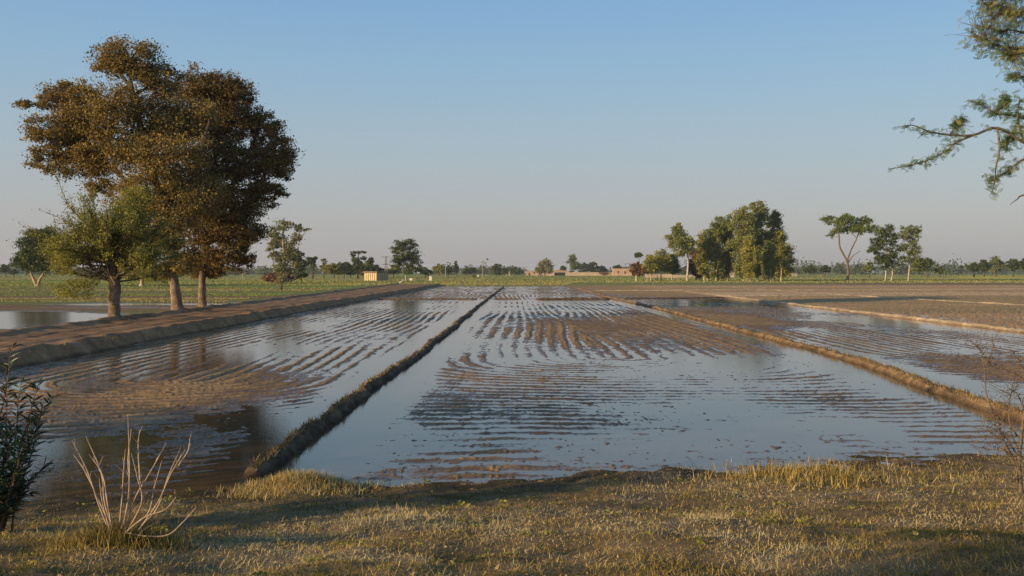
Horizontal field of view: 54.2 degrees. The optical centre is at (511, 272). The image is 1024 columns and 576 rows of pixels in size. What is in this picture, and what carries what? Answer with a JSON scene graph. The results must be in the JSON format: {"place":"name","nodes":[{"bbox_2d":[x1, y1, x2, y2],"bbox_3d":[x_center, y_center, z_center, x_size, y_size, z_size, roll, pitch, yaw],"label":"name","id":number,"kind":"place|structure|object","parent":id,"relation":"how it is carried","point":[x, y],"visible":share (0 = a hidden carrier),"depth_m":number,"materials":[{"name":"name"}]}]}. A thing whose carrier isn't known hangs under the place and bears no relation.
{"place":"outdoors","nodes":[
{"label":"outdoors","id":0,"kind":"place"},
{"bbox_2d":[0,302,229,328],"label":"water","id":1,"kind":"structure","parent":0,"point":[13,319],"depth_m":63.64,"materials":[{"name":"grey liquid"}]},
{"bbox_2d":[0,283,440,369],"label":"dirt road","id":2,"kind":"structure","parent":0,"point":[49,341],"depth_m":47.11,"materials":[{"name":"brown soil"}]},
{"bbox_2d":[13,159,191,318],"bbox_3d":[-20.251,-1.437,50.907,7.406,7.992,7.949,0,0,19],"label":"feathery tree","id":3,"kind":"object","parent":2,"relation":"on","point":[116,243],"visible":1,"depth_m":49.91,"materials":[{"name":"green plant"}]},
{"bbox_2d":[9,31,243,309],"bbox_3d":[-23.997,-6.126,61.950,14.189,17.375,7.803,0,0,0],"label":"shade tree","id":4,"kind":"object","parent":2,"relation":"on","point":[76,128],"visible":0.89,"depth_m":61.39,"materials":[{"name":"brown plant"}]},
{"bbox_2d":[160,60,304,306],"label":"shade tree","id":5,"kind":"object","parent":2,"relation":"on","point":[228,92],"visible":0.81,"depth_m":67.78,"materials":[{"name":"brown plant"}]},
{"bbox_2d":[0,286,1023,500],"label":"water","id":6,"kind":"structure","parent":0,"point":[346,446],"depth_m":21.21,"materials":[{"name":"liquid"}]},
{"bbox_2d":[0,273,1023,497],"bbox_3d":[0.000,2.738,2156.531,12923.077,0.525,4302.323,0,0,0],"label":"ground","id":7,"kind":"structure","parent":0,"point":[159,398],"depth_m":31.42,"materials":[{"name":"brown soil"}]},
{"bbox_2d":[0,264,9,276],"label":"tree","id":8,"kind":"object","parent":7,"relation":"on","point":[4,268],"visible":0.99,"depth_m":558.61,"materials":[{"name":"green plant"}]},
{"bbox_2d":[8,269,18,276],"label":"tree","id":9,"kind":"object","parent":7,"relation":"on","point":[12,271],"visible":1,"depth_m":558.75,"materials":[{"name":"green plant"}]},
{"bbox_2d":[6,224,76,285],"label":"round tree","id":10,"kind":"object","parent":7,"relation":"on","point":[26,259],"visible":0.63,"depth_m":198.75,"materials":[{"name":"green plant"}]},
{"bbox_2d":[122,262,159,285],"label":"tree","id":11,"kind":"object","parent":7,"relation":"on","point":[139,280],"visible":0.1,"depth_m":202.50,"materials":[{"name":"green plant"}]},
{"bbox_2d":[261,272,295,282],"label":"shrub","id":12,"kind":"object","parent":7,"relation":"on","point":[270,277],"visible":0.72,"depth_m":237.68,"materials":[{"name":"brown plant"}]},
{"bbox_2d":[275,272,290,289],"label":"shrub","id":13,"kind":"object","parent":7,"relation":"on","point":[281,280],"visible":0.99,"depth_m":149.88,"materials":[{"name":"green plant"}]},
{"bbox_2d":[264,218,311,282],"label":"ragged tree","id":14,"kind":"object","parent":7,"relation":"on","point":[289,253],"visible":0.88,"depth_m":261.57,"materials":[{"name":"green plant"}]},
{"bbox_2d":[289,250,308,281],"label":"tree","id":15,"kind":"object","parent":7,"relation":"on","point":[301,269],"visible":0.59,"depth_m":274.08,"materials":[{"name":"green plant"}]},
{"bbox_2d":[305,256,317,278],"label":"palm like tree","id":16,"kind":"object","parent":7,"relation":"on","point":[311,262],"visible":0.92,"depth_m":419.44,"materials":[{"name":"green plant"}]},
{"bbox_2d":[319,258,327,277],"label":"thin tree","id":17,"kind":"object","parent":7,"relation":"on","point":[323,263],"visible":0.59,"depth_m":469.71,"materials":[{"name":"green plant"}]},
{"bbox_2d":[321,263,348,278],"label":"hedge tree","id":18,"kind":"object","parent":7,"relation":"on","point":[332,268],"visible":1,"depth_m":439.60,"materials":[{"name":"green plant"}]},
{"bbox_2d":[337,261,354,277],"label":"hedge tree","id":19,"kind":"object","parent":7,"relation":"on","point":[346,265],"visible":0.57,"depth_m":448.86,"materials":[{"name":"green plant"}]},
{"bbox_2d":[349,250,366,278],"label":"flat topped tree","id":20,"kind":"object","parent":7,"relation":"on","point":[358,264],"visible":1,"depth_m":429.38,"materials":[{"name":"green plant"}]},
{"bbox_2d":[358,261,371,277],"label":"hedge tree","id":21,"kind":"object","parent":7,"relation":"on","point":[367,268],"visible":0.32,"depth_m":466.96,"materials":[{"name":"green plant"}]},
{"bbox_2d":[365,256,376,270],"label":"hedge tree","id":22,"kind":"object","parent":7,"relation":"on","point":[370,262],"visible":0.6,"depth_m":474.36,"materials":[{"name":"green plant"}]},
{"bbox_2d":[243,286,503,478],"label":"earth bund","id":23,"kind":"structure","parent":7,"relation":"on","point":[301,443],"depth_m":19.24,"materials":[{"name":"brown soil"}]},
{"bbox_2d":[363,271,388,280],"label":"shed","id":24,"kind":"structure","parent":7,"relation":"on","point":[376,275],"depth_m":326.88,"materials":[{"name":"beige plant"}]},
{"bbox_2d":[374,264,384,270],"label":"hedge tree","id":25,"kind":"object","parent":7,"relation":"on","point":[377,267],"visible":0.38,"depth_m":483.82,"materials":[{"name":"green plant"}]},
{"bbox_2d":[381,256,390,270],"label":"pylon","id":26,"kind":"object","parent":7,"relation":"on","point":[385,262],"visible":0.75,"depth_m":449.88,"materials":[{"name":"metal"}]},
{"bbox_2d":[385,264,401,277],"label":"hedge tree","id":27,"kind":"object","parent":7,"relation":"on","point":[392,270],"visible":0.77,"depth_m":492.95,"materials":[{"name":"green plant"}]},
{"bbox_2d":[389,238,424,279],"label":"oval tree","id":28,"kind":"object","parent":7,"relation":"on","point":[404,258],"visible":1,"depth_m":339.62,"materials":[{"name":"green plant"}]},
{"bbox_2d":[420,267,433,277],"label":"hedge tree","id":29,"kind":"object","parent":7,"relation":"on","point":[425,271],"visible":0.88,"depth_m":502.21,"materials":[{"name":"green plant"}]},
{"bbox_2d":[379,298,475,298],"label":"earth bund","id":30,"kind":"structure","parent":7,"relation":"on","point":[427,298],"depth_m":104.52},
{"bbox_2d":[432,263,444,276],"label":"tree","id":31,"kind":"object","parent":7,"relation":"on","point":[438,268],"visible":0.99,"depth_m":619.12,"materials":[{"name":"green plant"}]},
{"bbox_2d":[443,265,452,276],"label":"tree","id":32,"kind":"object","parent":7,"relation":"on","point":[449,270],"visible":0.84,"depth_m":648.55,"materials":[{"name":"green plant"}]},
{"bbox_2d":[453,261,458,272],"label":"tree","id":33,"kind":"object","parent":7,"relation":"on","point":[455,267],"visible":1,"depth_m":678.93,"materials":[{"name":"green plant"}]},
{"bbox_2d":[461,268,472,273],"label":"tree","id":34,"kind":"object","parent":7,"relation":"on","point":[467,271],"visible":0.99,"depth_m":709.31,"materials":[{"name":"green plant"}]},
{"bbox_2d":[491,263,502,275],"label":"tree","id":35,"kind":"object","parent":7,"relation":"on","point":[496,268],"visible":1,"depth_m":768.71,"materials":[{"name":"green plant"}]},
{"bbox_2d":[501,268,508,274],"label":"tree","id":36,"kind":"object","parent":7,"relation":"on","point":[504,271],"visible":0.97,"depth_m":799.54,"materials":[{"name":"green plant"}]},
{"bbox_2d":[0,471,1023,575],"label":"weeds","id":37,"kind":"object","parent":7,"relation":"on","point":[1014,532],"visible":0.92,"depth_m":9.55,"materials":[{"name":"green plant"}]},
{"bbox_2d":[0,253,1023,274],"bbox_3d":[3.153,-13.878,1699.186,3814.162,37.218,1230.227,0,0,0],"label":"horizon wood","id":38,"kind":"object","parent":7,"relation":"on","point":[840,269],"visible":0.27,"depth_m":1253.13,"materials":[{"name":"green plant"}]},
{"bbox_2d":[0,274,1023,301],"bbox_3d":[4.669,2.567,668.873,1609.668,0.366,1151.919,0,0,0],"label":"crop","id":39,"kind":"object","parent":7,"relation":"on","point":[262,282],"visible":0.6,"depth_m":261.51,"materials":[{"name":"green plant"}]},
{"bbox_2d":[509,266,521,274],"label":"tree","id":40,"kind":"object","parent":7,"relation":"on","point":[515,270],"visible":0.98,"depth_m":828.60,"materials":[{"name":"green plant"}]},
{"bbox_2d":[527,271,538,274],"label":"village house","id":41,"kind":"structure","parent":7,"relation":"on","point":[530,273],"depth_m":900.00,"materials":[{"name":"paint"}]},
{"bbox_2d":[533,258,555,275],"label":"village tree","id":42,"kind":"object","parent":7,"relation":"on","point":[541,268],"visible":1,"depth_m":757.62,"materials":[{"name":"green plant"}]},
{"bbox_2d":[539,273,553,275],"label":"boundary wall","id":43,"kind":"structure","parent":7,"relation":"on","point":[549,274],"depth_m":840.00,"materials":[{"name":"beige brick"}]},
{"bbox_2d":[553,271,565,275],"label":"village shed","id":44,"kind":"structure","parent":7,"relation":"on","point":[559,273],"depth_m":850.17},
{"bbox_2d":[554,272,564,275],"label":"door","id":45,"kind":"structure","parent":44,"relation":"in","point":[555,273],"depth_m":850.07,"materials":[{"name":"grey metal"}]},
{"bbox_2d":[565,254,579,271],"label":"village tree","id":46,"kind":"object","parent":7,"relation":"on","point":[574,263],"visible":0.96,"depth_m":858.49,"materials":[{"name":"green plant"}]},
{"bbox_2d":[537,297,609,299],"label":"earth bund","id":47,"kind":"structure","parent":7,"relation":"on","point":[574,298],"depth_m":104.01,"materials":[{"name":"brown soil"}]},
{"bbox_2d":[577,262,589,271],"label":"village tree","id":48,"kind":"object","parent":7,"relation":"on","point":[585,266],"visible":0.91,"depth_m":898.14,"materials":[{"name":"green plant"}]},
{"bbox_2d":[567,272,611,275],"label":"boundary wall","id":49,"kind":"structure","parent":7,"relation":"on","point":[582,274],"depth_m":830.00,"materials":[{"name":"beige brick"}]},
{"bbox_2d":[587,261,601,271],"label":"village tree","id":50,"kind":"object","parent":7,"relation":"on","point":[592,268],"visible":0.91,"depth_m":910.43,"materials":[{"name":"green plant"}]},
{"bbox_2d":[597,265,607,271],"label":"village tree","id":51,"kind":"object","parent":7,"relation":"on","point":[603,268],"visible":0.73,"depth_m":921.83,"materials":[{"name":"green plant"}]},
{"bbox_2d":[597,271,609,275],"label":"shrub","id":52,"kind":"object","parent":7,"relation":"on","point":[604,273],"visible":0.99,"depth_m":799.07,"materials":[{"name":"green plant"}]},
{"bbox_2d":[612,268,631,275],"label":"village house","id":53,"kind":"structure","parent":7,"relation":"on","point":[620,272],"depth_m":820.00,"materials":[{"name":"paint"}]},
{"bbox_2d":[627,261,647,280],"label":"reddish tree","id":54,"kind":"object","parent":7,"relation":"on","point":[638,269],"visible":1,"depth_m":321.46,"materials":[{"name":"brown plant"}]},
{"bbox_2d":[634,252,642,277],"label":"village tree","id":55,"kind":"object","parent":7,"relation":"on","point":[638,255],"visible":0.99,"depth_m":499.28,"materials":[{"name":"green plant"}]},
{"bbox_2d":[640,254,661,280],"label":"grove tree","id":56,"kind":"object","parent":7,"relation":"on","point":[652,263],"visible":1,"depth_m":321.02,"materials":[{"name":"green plant"}]},
{"bbox_2d":[645,274,670,277],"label":"boundary wall","id":57,"kind":"structure","parent":7,"relation":"on","point":[663,275],"depth_m":520.00,"materials":[{"name":"beige brick"}]},
{"bbox_2d":[653,248,673,280],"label":"grove tree","id":58,"kind":"object","parent":7,"relation":"on","point":[665,259],"visible":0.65,"depth_m":327.27,"materials":[{"name":"green plant"}]},
{"bbox_2d":[662,253,683,280],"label":"grove tree","id":59,"kind":"object","parent":7,"relation":"on","point":[675,268],"visible":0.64,"depth_m":332.95,"materials":[{"name":"green plant"}]},
{"bbox_2d":[624,297,723,298],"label":"earth bund","id":60,"kind":"structure","parent":7,"relation":"on","point":[670,297],"depth_m":107.48,"materials":[{"name":"brown soil"}]},
{"bbox_2d":[664,222,697,280],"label":"tall slender tree","id":61,"kind":"object","parent":7,"relation":"on","point":[678,241],"visible":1,"depth_m":317.38,"materials":[{"name":"green plant"}]},
{"bbox_2d":[673,275,694,277],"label":"boundary wall","id":62,"kind":"structure","parent":7,"relation":"on","point":[682,276],"depth_m":530.00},
{"bbox_2d":[684,249,702,279],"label":"grove tree","id":63,"kind":"object","parent":7,"relation":"on","point":[692,270],"visible":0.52,"depth_m":334.58,"materials":[{"name":"green plant"}]},
{"bbox_2d":[690,229,710,280],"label":"grove tree","id":64,"kind":"object","parent":7,"relation":"on","point":[700,259],"visible":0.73,"depth_m":329.24,"materials":[{"name":"green plant"}]},
{"bbox_2d":[700,216,729,280],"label":"grove tree","id":65,"kind":"object","parent":7,"relation":"on","point":[711,245],"visible":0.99,"depth_m":324.91,"materials":[{"name":"green plant"}]},
{"bbox_2d":[717,214,738,280],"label":"grove tree","id":66,"kind":"object","parent":7,"relation":"on","point":[727,268],"visible":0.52,"depth_m":330.92,"materials":[{"name":"green plant"}]},
{"bbox_2d":[721,204,763,280],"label":"grove tree","id":67,"kind":"object","parent":7,"relation":"on","point":[741,219],"visible":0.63,"depth_m":316.96,"materials":[{"name":"green plant"}]},
{"bbox_2d":[738,235,763,280],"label":"grove tree","id":68,"kind":"object","parent":7,"relation":"on","point":[750,253],"visible":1,"depth_m":303.92,"materials":[{"name":"green plant"}]},
{"bbox_2d":[746,199,771,280],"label":"grove tree","id":69,"kind":"object","parent":7,"relation":"on","point":[761,212],"visible":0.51,"depth_m":322.63,"materials":[{"name":"green plant"}]},
{"bbox_2d":[759,240,777,280],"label":"grove tree","id":70,"kind":"object","parent":7,"relation":"on","point":[767,263],"visible":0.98,"depth_m":311.11,"materials":[{"name":"green plant"}]},
{"bbox_2d":[763,209,786,280],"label":"grove tree","id":71,"kind":"object","parent":7,"relation":"on","point":[775,218],"visible":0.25,"depth_m":328.85,"materials":[{"name":"green plant"}]},
{"bbox_2d":[765,229,798,280],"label":"grove tree","id":72,"kind":"object","parent":7,"relation":"on","point":[782,268],"visible":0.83,"depth_m":320.69,"materials":[{"name":"green plant"}]},
{"bbox_2d":[573,286,1021,421],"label":"earth bund","id":73,"kind":"structure","parent":7,"relation":"on","point":[958,397],"depth_m":28.25,"materials":[{"name":"brown soil"}]},
{"bbox_2d":[23,288,1022,467],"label":"bund grass","id":74,"kind":"structure","parent":73,"relation":"on","point":[286,440],"depth_m":21.59,"materials":[{"name":"green plant"}]},
{"bbox_2d":[596,289,1015,290],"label":"earth bund","id":75,"kind":"structure","parent":7,"relation":"on","point":[796,289],"depth_m":151.69,"materials":[{"name":"brown soil"}]},
{"bbox_2d":[803,265,817,276],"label":"tree","id":76,"kind":"object","parent":7,"relation":"on","point":[809,269],"visible":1,"depth_m":599.01,"materials":[{"name":"green plant"}]},
{"bbox_2d":[819,265,830,276],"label":"tree","id":77,"kind":"object","parent":7,"relation":"on","point":[824,269],"visible":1,"depth_m":619.13,"materials":[{"name":"green plant"}]},
{"bbox_2d":[820,213,881,280],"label":"umbrella tree","id":78,"kind":"object","parent":7,"relation":"on","point":[859,227],"visible":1,"depth_m":324.69,"materials":[{"name":"green plant"}]},
{"bbox_2d":[683,291,1023,332],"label":"earth bund","id":79,"kind":"structure","parent":7,"relation":"on","point":[970,324],"depth_m":60.64,"materials":[{"name":"brown soil"}]},
{"bbox_2d":[728,294,1001,295],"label":"earth bund","id":80,"kind":"structure","parent":7,"relation":"on","point":[893,294],"depth_m":120.15,"materials":[{"name":"brown soil"}]},
{"bbox_2d":[862,262,876,276],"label":"tree","id":81,"kind":"object","parent":7,"relation":"on","point":[868,267],"visible":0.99,"depth_m":579.03,"materials":[{"name":"green plant"}]},
{"bbox_2d":[734,287,1023,305],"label":"earth bund","id":82,"kind":"structure","parent":7,"relation":"on","point":[921,299],"depth_m":99.68,"materials":[{"name":"brown soil"}]},
{"bbox_2d":[865,224,900,280],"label":"dark tree","id":83,"kind":"object","parent":7,"relation":"on","point":[885,257],"visible":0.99,"depth_m":321.21,"materials":[{"name":"green plant"}]},
{"bbox_2d":[895,224,928,280],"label":"slim tree","id":84,"kind":"object","parent":7,"relation":"on","point":[913,251],"visible":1,"depth_m":321.40,"materials":[{"name":"green plant"}]},
{"bbox_2d":[834,286,1023,294],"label":"earth bund","id":85,"kind":"structure","parent":7,"relation":"on","point":[948,291],"depth_m":140.07,"materials":[{"name":"brown soil"}]},
{"bbox_2d":[919,257,939,276],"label":"tree","id":86,"kind":"object","parent":7,"relation":"on","point":[931,262],"visible":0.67,"depth_m":558.18,"materials":[{"name":"green plant"}]},
{"bbox_2d":[934,267,945,276],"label":"tree","id":87,"kind":"object","parent":7,"relation":"on","point":[939,270],"visible":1,"depth_m":559.05,"materials":[{"name":"green plant"}]},
{"bbox_2d":[966,262,980,276],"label":"tree","id":88,"kind":"object","parent":7,"relation":"on","point":[974,267],"visible":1,"depth_m":579.44,"materials":[{"name":"green plant"}]},
{"bbox_2d":[978,259,993,276],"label":"tree","id":89,"kind":"object","parent":7,"relation":"on","point":[984,265],"visible":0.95,"depth_m":598.33,"materials":[{"name":"green plant"}]},
{"bbox_2d":[988,256,1004,276],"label":"tree","id":90,"kind":"object","parent":7,"relation":"on","point":[995,260],"visible":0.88,"depth_m":619.46,"materials":[{"name":"green plant"}]},
{"bbox_2d":[1003,258,1019,276],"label":"tree","id":91,"kind":"object","parent":7,"relation":"on","point":[1013,265],"visible":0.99,"depth_m":558.20,"materials":[{"name":"green plant"}]},
{"bbox_2d":[1017,259,1023,270],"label":"tree","id":92,"kind":"object","parent":7,"relation":"on","point":[1021,263],"visible":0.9,"depth_m":578.90,"materials":[{"name":"green plant"}]},
{"bbox_2d":[0,452,1023,575],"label":"bank","id":93,"kind":"structure","parent":0,"point":[645,478],"depth_m":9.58,"materials":[{"name":"plant"}]},
{"bbox_2d":[0,342,59,532],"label":"oleander bush","id":94,"kind":"object","parent":93,"relation":"on","point":[11,498],"visible":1,"depth_m":9.27,"materials":[{"name":"green plant"}]},
{"bbox_2d":[21,422,220,557],"bbox_3d":[-3.272,1.778,8.248,1.696,1.228,1.368,0,0,-10],"label":"stalk plant","id":95,"kind":"object","parent":93,"relation":"on","point":[120,534],"visible":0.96,"depth_m":8.25,"materials":[{"name":"beige plant"}]},
{"bbox_2d":[175,467,409,501],"bbox_3d":[-2.696,2.794,12.926,3.140,0.594,2.450,0,0,0],"label":"grass tuft","id":96,"kind":"object","parent":93,"relation":"on","point":[290,476],"visible":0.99,"depth_m":12.67,"materials":[{"name":"green plant"}]},
{"bbox_2d":[1,456,1023,575],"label":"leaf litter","id":97,"kind":"object","parent":93,"relation":"on","point":[6,571],"visible":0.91,"depth_m":8.34,"materials":[{"name":"brown plant"}]},
{"bbox_2d":[677,452,982,499],"bbox_3d":[4.040,2.681,13.156,3.738,0.756,5.113,0,0,0],"label":"grass tuft","id":98,"kind":"object","parent":93,"relation":"on","point":[795,471],"visible":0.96,"depth_m":13.16,"materials":[{"name":"green plant"}]},
{"bbox_2d":[888,0,1023,203],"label":"acacia tree","id":99,"kind":"object","parent":93,"relation":"on","point":[1013,53],"visible":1,"depth_m":6.99,"materials":[{"name":"green plant"}]},
{"bbox_2d":[936,323,1023,493],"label":"dry sapling","id":100,"kind":"object","parent":93,"relation":"on","point":[1010,454],"visible":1,"depth_m":11.20,"materials":[{"name":"brown plant"}]},
{"bbox_2d":[0,0,1023,272],"label":"sky","id":101,"kind":"structure","parent":0,"point":[519,133],"materials":[{"name":"blue"}]}
]}

